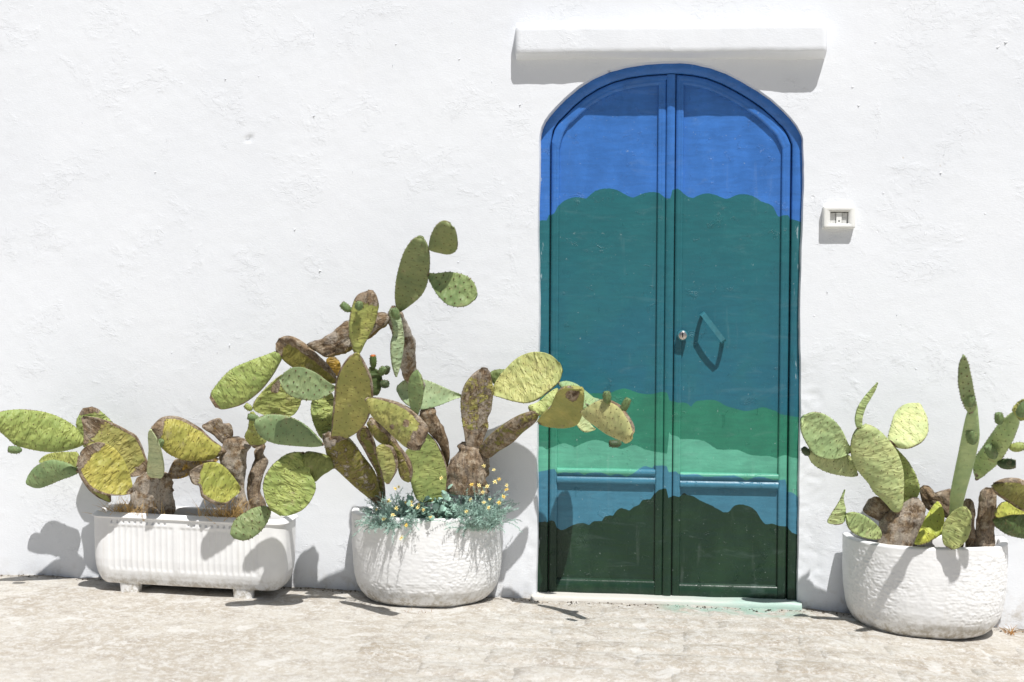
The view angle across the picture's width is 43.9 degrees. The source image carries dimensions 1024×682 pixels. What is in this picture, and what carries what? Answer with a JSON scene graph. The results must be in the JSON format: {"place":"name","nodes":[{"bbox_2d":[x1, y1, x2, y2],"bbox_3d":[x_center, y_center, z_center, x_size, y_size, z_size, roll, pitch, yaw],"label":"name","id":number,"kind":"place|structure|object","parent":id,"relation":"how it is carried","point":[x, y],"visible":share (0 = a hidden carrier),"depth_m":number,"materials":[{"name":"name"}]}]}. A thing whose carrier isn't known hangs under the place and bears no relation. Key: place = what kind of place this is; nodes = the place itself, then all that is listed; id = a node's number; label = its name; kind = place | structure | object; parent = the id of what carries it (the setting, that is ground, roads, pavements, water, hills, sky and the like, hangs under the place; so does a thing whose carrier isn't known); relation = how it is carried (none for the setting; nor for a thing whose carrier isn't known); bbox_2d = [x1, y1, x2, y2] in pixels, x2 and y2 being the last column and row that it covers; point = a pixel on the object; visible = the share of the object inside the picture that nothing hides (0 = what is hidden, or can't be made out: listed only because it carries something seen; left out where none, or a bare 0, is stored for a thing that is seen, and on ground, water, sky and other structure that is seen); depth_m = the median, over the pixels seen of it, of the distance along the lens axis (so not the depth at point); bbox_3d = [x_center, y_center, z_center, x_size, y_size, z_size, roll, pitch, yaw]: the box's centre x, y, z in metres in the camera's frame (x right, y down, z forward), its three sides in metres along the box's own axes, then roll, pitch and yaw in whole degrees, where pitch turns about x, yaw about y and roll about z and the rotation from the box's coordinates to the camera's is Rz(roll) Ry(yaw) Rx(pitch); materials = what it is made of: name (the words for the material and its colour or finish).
{"place":"outdoors","nodes":[
{"label":"outdoors","id":0,"kind":"place"},
{"bbox_2d":[0,575,1023,681],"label":"pavement","id":1,"kind":"structure","parent":0,"point":[67,629],"depth_m":4.87,"materials":[{"name":"beige concrete"}]},
{"bbox_2d":[92,503,297,598],"bbox_3d":[-1.387,0.926,5.572,0.873,0.382,0.265,0,2,5],"label":"trough planter","id":2,"kind":"object","parent":1,"relation":"on","point":[180,546],"visible":0.92,"depth_m":5.46,"materials":[{"name":"white concrete"}]},
{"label":"soil","id":3,"kind":"object","parent":2,"relation":"in","visible":0},
{"bbox_2d":[0,406,175,514],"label":"prickly pear","id":4,"kind":"object","parent":3,"relation":"on","point":[110,460],"visible":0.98,"depth_m":5.43,"materials":[{"name":"green plant"}]},
{"bbox_2d":[85,496,164,519],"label":"dry grass","id":5,"kind":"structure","parent":3,"relation":"on","point":[121,508],"depth_m":5.50,"materials":[{"name":"plant"}]},
{"bbox_2d":[151,403,267,513],"bbox_3d":[-1.296,0.510,5.456,0.489,0.508,0.243,0,2,-11],"label":"prickly pear","id":6,"kind":"object","parent":3,"relation":"on","point":[194,450],"visible":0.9,"depth_m":5.45,"materials":[{"name":"green plant"}]},
{"bbox_2d":[188,496,270,525],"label":"dry grass","id":7,"kind":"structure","parent":3,"relation":"on","point":[238,510],"depth_m":5.47,"materials":[{"name":"plant"}]},
{"bbox_2d":[352,506,503,607],"bbox_3d":[-0.383,0.935,5.463,0.666,0.398,0.311,0,2,5],"label":"half round planter","id":8,"kind":"object","parent":1,"relation":"on","point":[434,564],"visible":0.87,"depth_m":5.34,"materials":[{"name":"white concrete"}]},
{"bbox_2d":[209,289,447,540],"bbox_3d":[-0.745,0.305,5.160,0.916,1.026,0.651,0,2,5],"label":"prickly pear","id":9,"kind":"object","parent":8,"relation":"in","point":[340,417],"visible":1,"depth_m":5.12,"materials":[{"name":"green plant"}]},
{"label":"soil","id":10,"kind":"object","parent":8,"relation":"in","visible":0},
{"bbox_2d":[307,220,477,465],"bbox_3d":[-0.354,0.103,5.029,0.703,1.124,0.610,-1,2,-39],"label":"prickly pear","id":11,"kind":"object","parent":10,"relation":"on","point":[450,288],"visible":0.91,"depth_m":4.94,"materials":[{"name":"green plant"}]},
{"bbox_2d":[351,485,437,541],"bbox_3d":[-0.477,0.722,5.370,0.383,0.238,0.346,0,2,5],"label":"feathery plant","id":12,"kind":"object","parent":10,"relation":"on","point":[391,512],"visible":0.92,"depth_m":5.32,"materials":[{"name":"green plant"}]},
{"bbox_2d":[399,484,467,521],"bbox_3d":[-0.329,0.697,5.366,0.315,0.206,0.200,0,2,5],"label":"round leaved plant","id":13,"kind":"object","parent":10,"relation":"on","point":[440,505],"visible":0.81,"depth_m":5.33,"materials":[{"name":"green plant"}]},
{"bbox_2d":[430,464,521,537],"bbox_3d":[-0.157,0.667,5.400,0.420,0.306,0.413,0,2,5],"label":"feathery plant","id":14,"kind":"object","parent":10,"relation":"on","point":[490,512],"visible":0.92,"depth_m":5.33,"materials":[{"name":"green plant"}]},
{"bbox_2d":[396,352,634,495],"bbox_3d":[0.096,0.357,5.230,1.050,0.618,0.517,1,2,29],"label":"prickly pear","id":15,"kind":"object","parent":10,"relation":"on","point":[530,377],"visible":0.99,"depth_m":5.32,"materials":[{"name":"green plant"}]},
{"bbox_2d":[0,0,1023,628],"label":"whitewashed wall","id":16,"kind":"structure","parent":1,"relation":"on","point":[200,200],"depth_m":5.59,"materials":[{"name":"paint"}]},
{"bbox_2d":[537,63,801,599],"bbox_3d":[0.684,-0.052,5.571,1.185,2.366,0.144,0,2,5],"label":"door frame","id":17,"kind":"structure","parent":16,"relation":"attached to","point":[670,212],"depth_m":5.56,"materials":[{"name":"paint"}]},
{"bbox_2d":[548,74,674,595],"bbox_3d":[0.437,-0.021,5.600,0.541,2.281,0.055,0,2,5],"label":"door leaf","id":18,"kind":"structure","parent":17,"relation":"in","point":[613,154],"depth_m":5.59,"materials":[{"name":"paint"}]},
{"bbox_2d":[671,75,790,598],"bbox_3d":[0.953,-0.011,5.526,0.499,2.291,0.104,0,2,5],"label":"door leaf","id":19,"kind":"structure","parent":17,"relation":"in","point":[732,180],"depth_m":5.54,"materials":[{"name":"paint"}]},
{"bbox_2d":[822,206,854,228],"bbox_3d":[1.396,-0.528,5.432,0.134,0.094,0.056,0,2,5],"label":"doorbell box","id":20,"kind":"object","parent":16,"relation":"attached to","point":[838,217],"visible":1,"depth_m":5.41,"materials":[{"name":"white plastic"}]},
{"bbox_2d":[1,574,1023,632],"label":"grit","id":21,"kind":"object","parent":1,"relation":"on","point":[522,600],"visible":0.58,"depth_m":5.51,"materials":[{"name":"gravel"}]},
{"bbox_2d":[842,532,1007,639],"bbox_3d":[1.730,1.021,5.254,0.670,0.395,0.332,0,2,5],"label":"half round planter","id":22,"kind":"object","parent":1,"relation":"on","point":[936,588],"visible":0.92,"depth_m":5.13,"materials":[{"name":"white concrete"}]},
{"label":"soil","id":23,"kind":"object","parent":22,"relation":"in","visible":0},
{"bbox_2d":[800,382,928,545],"bbox_3d":[1.425,0.529,5.135,0.552,0.739,0.196,0,2,-17],"label":"prickly pear","id":24,"kind":"object","parent":23,"relation":"on","point":[877,460],"visible":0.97,"depth_m":5.12,"materials":[{"name":"green plant"}]},
{"bbox_2d":[914,355,1023,549],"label":"prickly pear","id":25,"kind":"object","parent":23,"relation":"on","point":[956,529],"visible":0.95,"depth_m":5.04,"materials":[{"name":"green plant"}]},
{"bbox_2d":[998,626,1022,634],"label":"weed","id":26,"kind":"object","parent":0,"point":[1011,632],"visible":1,"depth_m":5.32,"materials":[{"name":"brown plant"}]}
]}

